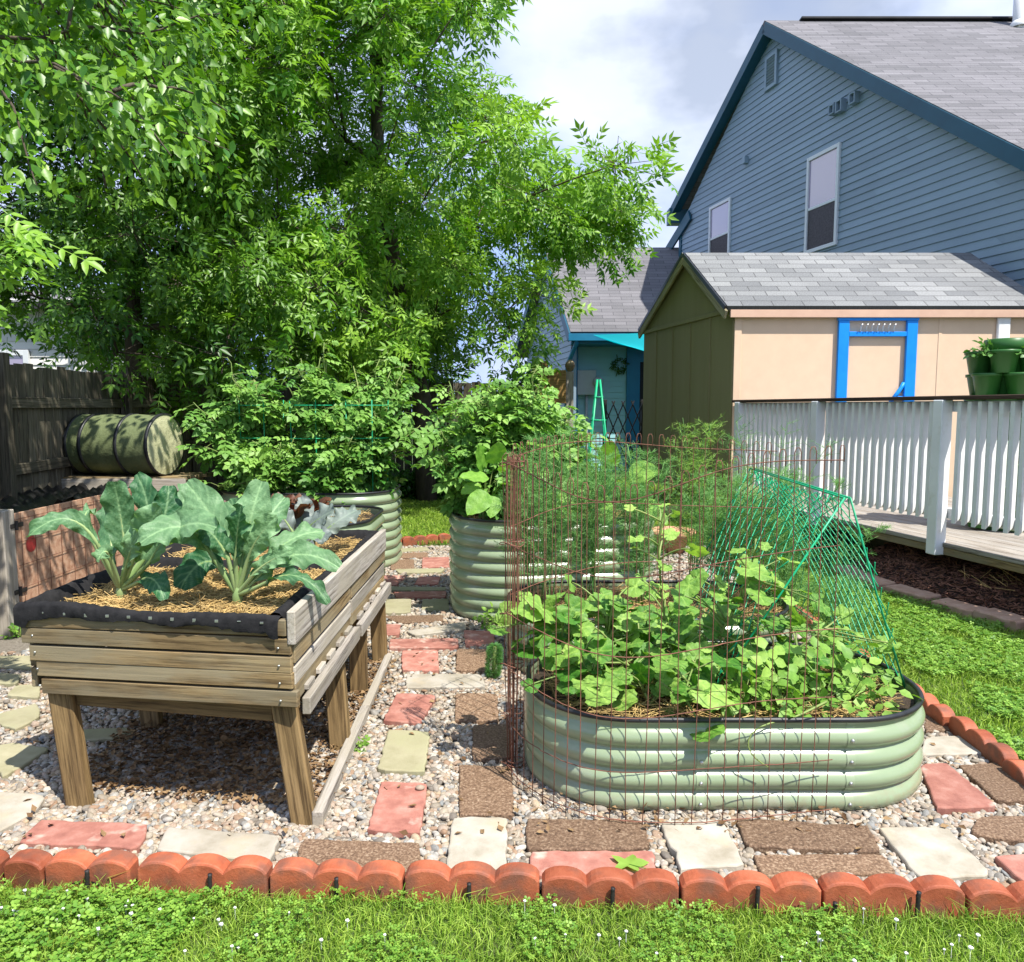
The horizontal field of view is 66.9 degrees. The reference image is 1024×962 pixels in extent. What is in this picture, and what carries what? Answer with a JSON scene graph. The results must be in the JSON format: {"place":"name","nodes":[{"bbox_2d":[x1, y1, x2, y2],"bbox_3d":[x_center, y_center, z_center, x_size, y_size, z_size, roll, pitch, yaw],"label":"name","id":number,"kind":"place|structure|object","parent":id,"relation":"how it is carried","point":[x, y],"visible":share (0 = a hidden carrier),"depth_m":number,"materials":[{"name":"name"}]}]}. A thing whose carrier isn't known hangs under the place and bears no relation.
{"place":"outdoors","nodes":[
{"label":"outdoors","id":0,"kind":"place"},
{"bbox_2d":[0,290,195,372],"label":"neighbour house","id":1,"kind":"structure","parent":0,"point":[28,352],"depth_m":13.82,"materials":[{"name":"white plastic"}]},
{"bbox_2d":[171,477,757,544],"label":"back grass","id":2,"kind":"structure","parent":0,"point":[411,509],"depth_m":10.34,"materials":[{"name":"plant"}]},
{"bbox_2d":[0,0,1012,408],"label":"sky","id":3,"kind":"structure","parent":0,"point":[647,69],"materials":[{"name":"white"}]},
{"bbox_2d":[0,545,1023,893],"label":"gravel ground","id":4,"kind":"structure","parent":0,"point":[16,644],"depth_m":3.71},
{"bbox_2d":[0,792,44,832],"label":"paver","id":5,"kind":"object","parent":4,"relation":"on","point":[15,808],"visible":0.82,"depth_m":2.88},
{"bbox_2d":[0,743,47,778],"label":"paver","id":6,"kind":"object","parent":4,"relation":"on","point":[14,757],"visible":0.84,"depth_m":3.29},
{"bbox_2d":[0,165,106,341],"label":"ash sapling","id":7,"kind":"object","parent":4,"relation":"on","point":[25,239],"visible":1,"depth_m":3.21,"materials":[{"name":"green plant"}]},
{"bbox_2d":[0,483,137,638],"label":"compost bin","id":8,"kind":"object","parent":4,"relation":"on","point":[31,566],"visible":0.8,"depth_m":5.46,"materials":[{"name":"wood"}]},
{"bbox_2d":[20,820,146,852],"bbox_3d":[-1.477,1.250,2.700,0.441,0.053,0.156,0,6,5],"label":"paver","id":9,"kind":"object","parent":4,"relation":"on","point":[65,834],"visible":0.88,"depth_m":2.68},
{"bbox_2d":[0,352,240,500],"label":"board fence","id":10,"kind":"object","parent":4,"relation":"on","point":[41,408],"visible":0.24,"depth_m":6.67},
{"bbox_2d":[61,472,212,491],"bbox_3d":[-3.730,0.387,7.185,1.740,0.892,0.550,0,6,0],"label":"work bench","id":11,"kind":"object","parent":4,"relation":"on","point":[90,481],"visible":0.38,"depth_m":6.90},
{"bbox_2d":[63,413,183,475],"bbox_3d":[-3.595,-0.337,7.101,0.956,0.566,0.566,1,6,10],"label":"garden barrel","id":12,"kind":"object","parent":11,"relation":"on","point":[102,443],"visible":0.95,"depth_m":6.89,"materials":[{"name":"green plastic"}]},
{"bbox_2d":[0,0,289,226],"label":"mulberry tree","id":13,"kind":"object","parent":4,"relation":"on","point":[54,63],"visible":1,"depth_m":4.34,"materials":[{"name":"green plant"}]},
{"bbox_2d":[13,529,390,825],"bbox_3d":[-1.262,0.760,3.705,1.121,0.812,2.009,0,6,0],"label":"wooden planter","id":14,"kind":"object","parent":4,"relation":"on","point":[153,666],"visible":0.68,"depth_m":2.82,"materials":[{"name":"brown wood"}]},
{"bbox_2d":[96,541,353,610],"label":"planter soil","id":15,"kind":"structure","parent":14,"relation":"in","point":[265,592],"depth_m":3.36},
{"bbox_2d":[25,471,217,600],"bbox_3d":[-1.430,0.249,3.082,0.753,0.551,0.635,0,6,0],"label":"collard plant","id":16,"kind":"object","parent":15,"relation":"on","point":[121,520],"visible":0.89,"depth_m":3.02,"materials":[{"name":"green plant"}]},
{"bbox_2d":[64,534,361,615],"bbox_3d":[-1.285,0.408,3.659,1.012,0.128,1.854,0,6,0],"label":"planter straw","id":17,"kind":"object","parent":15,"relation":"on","point":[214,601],"visible":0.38,"depth_m":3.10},
{"bbox_2d":[138,478,341,609],"bbox_3d":[-1.000,0.251,3.073,0.732,0.534,0.553,0,6,0],"label":"collard plant","id":18,"kind":"object","parent":15,"relation":"on","point":[249,522],"visible":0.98,"depth_m":2.93,"materials":[{"name":"green plant"}]},
{"bbox_2d":[279,494,360,544],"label":"kale plant","id":19,"kind":"object","parent":15,"relation":"on","point":[324,521],"visible":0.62,"depth_m":4.07,"materials":[{"name":"plant"}]},
{"bbox_2d":[157,827,278,861],"bbox_3d":[-1.000,1.256,2.640,0.444,0.055,0.155,1,6,9],"label":"paver","id":20,"kind":"object","parent":4,"relation":"on","point":[194,842],"visible":0.7,"depth_m":2.63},
{"bbox_2d":[221,483,402,567],"bbox_3d":[-1.910,0.419,7.490,1.655,0.730,1.105,0,6,0],"label":"raised metal bed","id":21,"kind":"object","parent":4,"relation":"on","point":[391,507],"visible":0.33,"depth_m":7.15,"materials":[{"name":"green metal"}]},
{"bbox_2d":[237,488,385,492],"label":"bed soil","id":22,"kind":"structure","parent":21,"relation":"in","point":[293,491],"depth_m":7.64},
{"bbox_2d":[170,357,303,492],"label":"tomato plant","id":23,"kind":"object","parent":22,"relation":"on","point":[229,430],"visible":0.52,"depth_m":7.15,"materials":[{"name":"green plant"}]},
{"bbox_2d":[200,431,308,497],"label":"tomato plant","id":24,"kind":"object","parent":22,"relation":"on","point":[270,470],"visible":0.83,"depth_m":6.96,"materials":[{"name":"green plant"}]},
{"bbox_2d":[262,340,365,492],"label":"tomato plant","id":25,"kind":"object","parent":22,"relation":"on","point":[325,392],"visible":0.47,"depth_m":7.13,"materials":[{"name":"green plant"}]},
{"bbox_2d":[266,431,380,504],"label":"tomato plant","id":26,"kind":"object","parent":22,"relation":"on","point":[327,469],"visible":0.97,"depth_m":6.97,"materials":[{"name":"green plant"}]},
{"bbox_2d":[316,356,431,498],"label":"tomato plant","id":27,"kind":"object","parent":22,"relation":"on","point":[393,430],"visible":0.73,"depth_m":7.23,"materials":[{"name":"green plant"}]},
{"bbox_2d":[312,653,391,825],"bbox_3d":[-0.710,1.124,3.665,0.040,0.060,1.802,0,6,-1],"label":"timber border","id":28,"kind":"object","parent":4,"relation":"on","point":[326,798],"visible":0.97,"depth_m":3.26,"materials":[{"name":"wood"}]},
{"bbox_2d":[298,839,419,874],"bbox_3d":[-0.508,1.262,2.566,0.423,0.056,0.166,0,6,3],"label":"paver","id":29,"kind":"object","parent":4,"relation":"on","point":[318,852],"visible":0.52,"depth_m":2.58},
{"bbox_2d":[367,781,426,838],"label":"paver","id":30,"kind":"object","parent":4,"relation":"on","point":[393,813],"visible":0.84,"depth_m":2.85,"materials":[{"name":"stone"}]},
{"bbox_2d":[377,730,429,776],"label":"paver","id":31,"kind":"object","parent":4,"relation":"on","point":[404,751],"visible":0.88,"depth_m":3.30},
{"bbox_2d":[384,693,434,726],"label":"paver","id":32,"kind":"object","parent":4,"relation":"on","point":[412,709],"visible":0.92,"depth_m":3.78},
{"bbox_2d":[406,674,484,690],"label":"paver","id":33,"kind":"object","parent":4,"relation":"on","point":[420,682],"visible":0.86,"depth_m":4.19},
{"bbox_2d":[455,693,498,724],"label":"paver","id":34,"kind":"object","parent":4,"relation":"on","point":[478,708],"visible":0.89,"depth_m":3.80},
{"bbox_2d":[446,817,507,869],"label":"paver","id":35,"kind":"object","parent":4,"relation":"on","point":[470,842],"visible":0.67,"depth_m":2.64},
{"bbox_2d":[459,765,513,819],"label":"paver","id":36,"kind":"object","parent":4,"relation":"on","point":[483,790],"visible":0.87,"depth_m":2.99,"materials":[{"name":"stone"}]},
{"bbox_2d":[471,724,510,764],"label":"paver","id":37,"kind":"object","parent":4,"relation":"on","point":[489,746],"visible":0.64,"depth_m":3.41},
{"bbox_2d":[22,652,1021,848],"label":"leaf litter","id":38,"kind":"object","parent":4,"relation":"on","point":[225,739],"visible":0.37,"depth_m":3.25,"materials":[{"name":"plant"}]},
{"bbox_2d":[449,504,654,623],"bbox_3d":[0.289,0.575,5.872,1.515,0.730,1.075,-1,6,-9],"label":"raised metal bed","id":39,"kind":"object","parent":4,"relation":"on","point":[477,572],"visible":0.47,"depth_m":5.37,"materials":[{"name":"green metal"}]},
{"bbox_2d":[525,818,648,853],"bbox_3d":[0.260,1.251,2.699,0.428,0.053,0.201,0,6,0],"label":"paver","id":40,"kind":"object","parent":4,"relation":"on","point":[583,835],"visible":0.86,"depth_m":2.68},
{"bbox_2d":[530,850,655,879],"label":"paver","id":41,"kind":"object","parent":4,"relation":"on","point":[585,862],"visible":0.51,"depth_m":2.53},
{"bbox_2d":[506,580,789,672],"bbox_3d":[0.790,0.876,4.645,1.655,0.366,0.955,0,6,0],"label":"raised metal bed","id":42,"kind":"object","parent":4,"relation":"on","point":[784,605],"visible":0.18,"depth_m":4.54,"materials":[{"name":"green metal"}]},
{"bbox_2d":[516,588,779,617],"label":"bed soil","id":43,"kind":"structure","parent":42,"relation":"in","point":[749,601],"depth_m":4.75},
{"bbox_2d":[493,446,567,595],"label":"feathery plant","id":44,"kind":"object","parent":43,"relation":"on","point":[522,518],"visible":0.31,"depth_m":4.63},
{"bbox_2d":[498,424,638,602],"bbox_3d":[0.308,0.217,4.383,0.777,1.090,0.493,0,6,0],"label":"feathery plant","id":45,"kind":"object","parent":43,"relation":"on","point":[548,553],"visible":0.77,"depth_m":4.34,"materials":[{"name":"plant"}]},
{"bbox_2d":[520,429,633,599],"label":"feathery plant","id":46,"kind":"object","parent":43,"relation":"on","point":[591,471],"visible":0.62,"depth_m":4.53,"materials":[{"name":"plant"}]},
{"bbox_2d":[594,437,680,604],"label":"feathery plant","id":47,"kind":"object","parent":43,"relation":"on","point":[639,518],"visible":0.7,"depth_m":4.58,"materials":[{"name":"plant"}]},
{"bbox_2d":[670,467,789,597],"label":"feathery plant","id":48,"kind":"object","parent":43,"relation":"on","point":[710,493],"visible":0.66,"depth_m":4.48,"materials":[{"name":"plant"}]},
{"bbox_2d":[720,463,893,638],"bbox_3d":[1.673,0.422,4.601,0.956,1.081,0.962,0,6,0],"label":"feathery plant","id":49,"kind":"object","parent":43,"relation":"on","point":[786,570],"visible":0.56,"depth_m":4.48,"materials":[{"name":"plant"}]},
{"bbox_2d":[499,433,844,829],"bbox_3d":[0.615,0.511,3.262,1.333,1.397,1.188,0,6,0],"label":"wire fence","id":50,"kind":"object","parent":4,"relation":"on","point":[513,464],"visible":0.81,"depth_m":2.81,"materials":[{"name":"metal"}]},
{"bbox_2d":[653,411,735,574],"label":"feathery plant","id":51,"kind":"object","parent":4,"relation":"on","point":[689,436],"visible":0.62,"depth_m":5.92,"materials":[{"name":"plant"}]},
{"bbox_2d":[661,819,743,873],"bbox_3d":[0.643,1.255,2.636,0.231,0.056,0.303,0,6,0],"label":"paver","id":52,"kind":"object","parent":4,"relation":"on","point":[709,846],"visible":0.86,"depth_m":2.61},
{"bbox_2d":[524,642,924,810],"bbox_3d":[0.865,1.005,3.309,1.625,0.366,0.960,0,6,0],"label":"raised metal bed","id":53,"kind":"object","parent":4,"relation":"on","point":[875,762],"visible":0.6,"depth_m":2.86,"materials":[{"name":"green metal"}]},
{"bbox_2d":[534,656,914,716],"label":"bed soil","id":54,"kind":"structure","parent":53,"relation":"in","point":[907,701],"depth_m":3.13,"materials":[{"name":"soil"}]},
{"bbox_2d":[487,591,672,710],"bbox_3d":[0.246,0.675,3.152,0.674,0.418,0.572,4,7,37],"label":"cucumber plant","id":55,"kind":"object","parent":54,"relation":"on","point":[589,684],"visible":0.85,"depth_m":3.09,"materials":[{"name":"green plant"}]},
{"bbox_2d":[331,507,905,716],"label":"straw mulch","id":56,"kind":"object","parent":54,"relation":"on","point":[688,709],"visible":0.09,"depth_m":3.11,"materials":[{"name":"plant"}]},
{"bbox_2d":[530,574,746,705],"bbox_3d":[0.489,0.654,3.294,0.843,0.436,0.774,0,6,0],"label":"cucumber plant","id":57,"kind":"object","parent":54,"relation":"on","point":[637,640],"visible":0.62,"depth_m":3.29,"materials":[{"name":"green plant"}]},
{"bbox_2d":[624,503,717,679],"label":"cucumber plant","id":58,"kind":"object","parent":54,"relation":"on","point":[670,534],"visible":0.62,"depth_m":3.25,"materials":[{"name":"green plant"}]},
{"bbox_2d":[649,654,734,741],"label":"cucumber plant","id":59,"kind":"object","parent":54,"relation":"on","point":[668,685],"visible":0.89,"depth_m":2.94,"materials":[{"name":"green plant"}]},
{"bbox_2d":[573,593,901,668],"bbox_3d":[0.961,0.694,3.540,1.398,0.340,0.556,0,6,0],"label":"cucumber plant","id":60,"kind":"object","parent":54,"relation":"on","point":[706,619],"visible":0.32,"depth_m":3.53,"materials":[{"name":"green plant"}]},
{"bbox_2d":[690,659,790,716],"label":"bean plant","id":61,"kind":"object","parent":54,"relation":"on","point":[763,687],"visible":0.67,"depth_m":2.98,"materials":[{"name":"green plant"}]},
{"bbox_2d":[664,538,830,685],"bbox_3d":[0.950,0.597,3.268,0.694,0.715,0.572,0,6,0],"label":"cucumber plant","id":62,"kind":"object","parent":54,"relation":"on","point":[690,586],"visible":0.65,"depth_m":3.28,"materials":[{"name":"green plant"}]},
{"bbox_2d":[720,636,840,716],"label":"bean plant","id":63,"kind":"object","parent":54,"relation":"on","point":[763,658],"visible":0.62,"depth_m":3.03,"materials":[{"name":"green plant"}]},
{"bbox_2d":[692,468,905,688],"bbox_3d":[1.256,0.411,3.867,0.837,0.848,1.388,0,6,0],"label":"net trellis","id":64,"kind":"object","parent":54,"relation":"on","point":[835,510],"visible":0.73,"depth_m":3.61,"materials":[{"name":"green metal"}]},
{"bbox_2d":[709,604,894,698],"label":"cucumber plant","id":65,"kind":"object","parent":54,"relation":"on","point":[844,614],"visible":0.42,"depth_m":3.21,"materials":[{"name":"green plant"}]},
{"bbox_2d":[761,636,880,716],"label":"bean plant","id":66,"kind":"object","parent":54,"relation":"on","point":[841,695],"visible":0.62,"depth_m":3.05,"materials":[{"name":"green plant"}]},
{"bbox_2d":[791,574,877,656],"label":"leafy plant","id":67,"kind":"object","parent":54,"relation":"on","point":[828,620],"visible":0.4,"depth_m":4.02,"materials":[{"name":"plant"}]},
{"bbox_2d":[802,621,902,686],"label":"bean plant","id":68,"kind":"object","parent":54,"relation":"on","point":[888,675],"visible":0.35,"depth_m":3.37,"materials":[{"name":"green plant"}]},
{"bbox_2d":[809,636,922,715],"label":"bean plant","id":69,"kind":"object","parent":54,"relation":"on","point":[848,653],"visible":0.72,"depth_m":3.09,"materials":[{"name":"green plant"}]},
{"bbox_2d":[736,819,879,854],"bbox_3d":[1.024,1.251,2.688,0.460,0.054,0.180,1,6,6],"label":"paver","id":70,"kind":"object","parent":4,"relation":"on","point":[763,836],"visible":0.83,"depth_m":2.67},
{"bbox_2d":[754,854,895,878],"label":"paver","id":71,"kind":"object","parent":4,"relation":"on","point":[815,866],"visible":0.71,"depth_m":2.51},
{"bbox_2d":[879,826,987,881],"bbox_3d":[1.409,1.261,2.597,0.255,0.052,0.306,0,6,0],"label":"paver","id":72,"kind":"object","parent":4,"relation":"on","point":[935,850],"visible":0.81,"depth_m":2.58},
{"bbox_2d":[922,736,980,757],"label":"paver","id":73,"kind":"object","parent":4,"relation":"on","point":[953,746],"visible":0.54,"depth_m":3.38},
{"bbox_2d":[921,763,994,814],"bbox_3d":[1.691,1.215,3.044,0.238,0.057,0.367,0,6,0],"label":"paver","id":74,"kind":"object","parent":4,"relation":"on","point":[950,789],"visible":0.8,"depth_m":2.97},
{"bbox_2d":[948,716,1018,766],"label":"edging block","id":75,"kind":"structure","parent":4,"relation":"on","point":[987,745],"depth_m":3.34,"materials":[{"name":"ceramic"}]},
{"bbox_2d":[959,763,1023,805],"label":"paver","id":76,"kind":"object","parent":4,"relation":"on","point":[996,783],"visible":0.69,"depth_m":3.05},
{"bbox_2d":[971,816,1023,845],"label":"paver","id":77,"kind":"object","parent":4,"relation":"on","point":[1008,830],"visible":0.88,"depth_m":2.72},
{"bbox_2d":[0,863,1023,961],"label":"front grass","id":78,"kind":"structure","parent":0,"point":[1010,929],"depth_m":2.21,"materials":[{"name":"plant"}]},
{"bbox_2d":[0,415,1023,961],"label":"ground","id":79,"kind":"structure","parent":0,"point":[868,543],"depth_m":2.26,"materials":[{"name":"plant"}]},
{"bbox_2d":[3,849,52,889],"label":"edging block","id":80,"kind":"structure","parent":79,"relation":"on","point":[24,866],"depth_m":2.43,"materials":[{"name":"ceramic"}]},
{"bbox_2d":[45,849,138,891],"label":"edging block","id":81,"kind":"structure","parent":79,"relation":"on","point":[68,865],"depth_m":2.42,"materials":[{"name":"ceramic"}]},
{"bbox_2d":[0,0,338,462],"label":"shade tree","id":82,"kind":"object","parent":79,"relation":"on","point":[59,217],"visible":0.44,"depth_m":8.04,"materials":[{"name":"green plant"}]},
{"bbox_2d":[137,851,272,898],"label":"edging block","id":83,"kind":"structure","parent":79,"relation":"on","point":[161,869],"depth_m":2.40,"materials":[{"name":"ceramic"}]},
{"bbox_2d":[54,204,503,424],"bbox_3d":[-3.858,-2.514,14.169,7.834,5.288,3.536,0,6,0],"label":"back tree","id":84,"kind":"object","parent":79,"relation":"on","point":[442,370],"visible":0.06,"depth_m":13.60,"materials":[{"name":"green plant"}]},
{"bbox_2d":[270,857,404,902],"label":"edging block","id":85,"kind":"structure","parent":79,"relation":"on","point":[290,874],"depth_m":2.38,"materials":[{"name":"ceramic"}]},
{"bbox_2d":[31,0,685,502],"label":"ash tree","id":86,"kind":"object","parent":79,"relation":"on","point":[555,222],"visible":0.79,"depth_m":9.45,"materials":[{"name":"green plant"}]},
{"bbox_2d":[242,378,558,493],"bbox_3d":[-1.925,-0.732,13.135,5.440,2.000,0.129,0,6,0],"label":"board fence","id":87,"kind":"object","parent":79,"relation":"on","point":[463,389],"visible":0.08,"depth_m":13.11,"materials":[{"name":"wood"}]},
{"bbox_2d":[0,878,912,961],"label":"clover patch","id":88,"kind":"object","parent":79,"relation":"on","point":[92,910],"visible":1,"depth_m":2.19,"materials":[{"name":"green plant"}]},
{"bbox_2d":[405,859,538,905],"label":"edging block","id":89,"kind":"structure","parent":79,"relation":"on","point":[519,880],"depth_m":2.36,"materials":[{"name":"ceramic"}]},
{"bbox_2d":[512,247,678,471],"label":"house wing","id":90,"kind":"structure","parent":79,"relation":"on","point":[624,307],"depth_m":17.68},
{"bbox_2d":[542,866,678,910],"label":"edging block","id":91,"kind":"structure","parent":79,"relation":"on","point":[654,887],"depth_m":2.34,"materials":[{"name":"ceramic"}]},
{"bbox_2d":[679,869,820,915],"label":"edging block","id":92,"kind":"structure","parent":79,"relation":"on","point":[786,888],"depth_m":2.32,"materials":[{"name":"ceramic"}]},
{"bbox_2d":[638,252,1023,526],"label":"garden shed","id":93,"kind":"structure","parent":79,"relation":"on","point":[720,331],"depth_m":9.35,"materials":[{"name":"beige"}]},
{"bbox_2d":[666,0,1023,286],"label":"house","id":94,"kind":"structure","parent":79,"relation":"on","point":[865,134],"depth_m":13.27,"materials":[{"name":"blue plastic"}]},
{"bbox_2d":[708,197,731,252],"bbox_3d":[4.674,-5.570,17.427,0.070,1.353,0.961,-1,6,-13],"label":"window","id":95,"kind":"structure","parent":94,"relation":"in","point":[719,235],"depth_m":17.38,"materials":[{"name":"glass"}]},
{"bbox_2d":[804,142,841,252],"bbox_3d":[5.535,-5.000,13.818,0.070,1.721,0.934,-1,6,-13],"label":"window","id":96,"kind":"structure","parent":94,"relation":"in","point":[823,173],"depth_m":13.79,"materials":[{"name":"glass"}]},
{"bbox_2d":[684,524,1023,759],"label":"side clover","id":97,"kind":"object","parent":79,"relation":"on","point":[972,651],"visible":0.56,"depth_m":4.72,"materials":[{"name":"green plant"}]},
{"bbox_2d":[817,872,964,918],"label":"edging block","id":98,"kind":"structure","parent":79,"relation":"on","point":[937,891],"depth_m":2.30,"materials":[{"name":"concrete"}]},
{"bbox_2d":[960,879,1023,921],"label":"edging block","id":99,"kind":"structure","parent":79,"relation":"on","point":[991,896],"depth_m":2.28,"materials":[{"name":"concrete"}]},
{"bbox_2d":[692,528,1023,760],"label":"side grass","id":100,"kind":"structure","parent":0,"point":[987,719],"depth_m":4.37,"materials":[{"name":"plant"}]},
{"bbox_2d":[758,496,1023,573],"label":"deck","id":101,"kind":"structure","parent":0,"point":[1000,549],"depth_m":6.55,"materials":[{"name":"wood"}]},
{"bbox_2d":[835,318,918,401],"bbox_3d":[4.312,-0.904,9.203,0.950,2.176,0.092,0,6,0],"label":"blue frame","id":102,"kind":"object","parent":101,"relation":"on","point":[910,335],"visible":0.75,"depth_m":9.14,"materials":[{"name":"paint"}]},
{"bbox_2d":[732,394,1023,554],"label":"deck railing","id":103,"kind":"object","parent":101,"relation":"on","point":[897,453],"visible":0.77,"depth_m":6.45,"materials":[{"name":"white paint"}]},
{"bbox_2d":[852,542,1023,615],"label":"mulch chips","id":104,"kind":"object","parent":0,"point":[914,551],"visible":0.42,"depth_m":6.14,"materials":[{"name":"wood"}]},
{"bbox_2d":[964,338,1023,530],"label":"planter tower","id":105,"kind":"structure","parent":0,"point":[1000,371],"depth_m":6.54,"materials":[{"name":"green plastic"}]},
{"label":"bed soil","id":106,"kind":"object","parent":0,"visible":0},
{"bbox_2d":[411,378,530,518],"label":"tomato plant","id":107,"kind":"object","parent":106,"relation":"on","point":[455,454],"visible":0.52,"depth_m":5.62,"materials":[{"name":"green plant"}]},
{"bbox_2d":[459,441,509,518],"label":"squash plant","id":108,"kind":"object","parent":106,"relation":"on","point":[479,500],"visible":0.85,"depth_m":5.30,"materials":[{"name":"green plant"}]},
{"bbox_2d":[458,363,571,499],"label":"tomato plant","id":109,"kind":"object","parent":106,"relation":"on","point":[528,407],"visible":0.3,"depth_m":5.67,"materials":[{"name":"green plant"}]},
{"bbox_2d":[510,404,609,511],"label":"tomato plant","id":110,"kind":"object","parent":106,"relation":"on","point":[580,424],"visible":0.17,"depth_m":5.82,"materials":[{"name":"green plant"}]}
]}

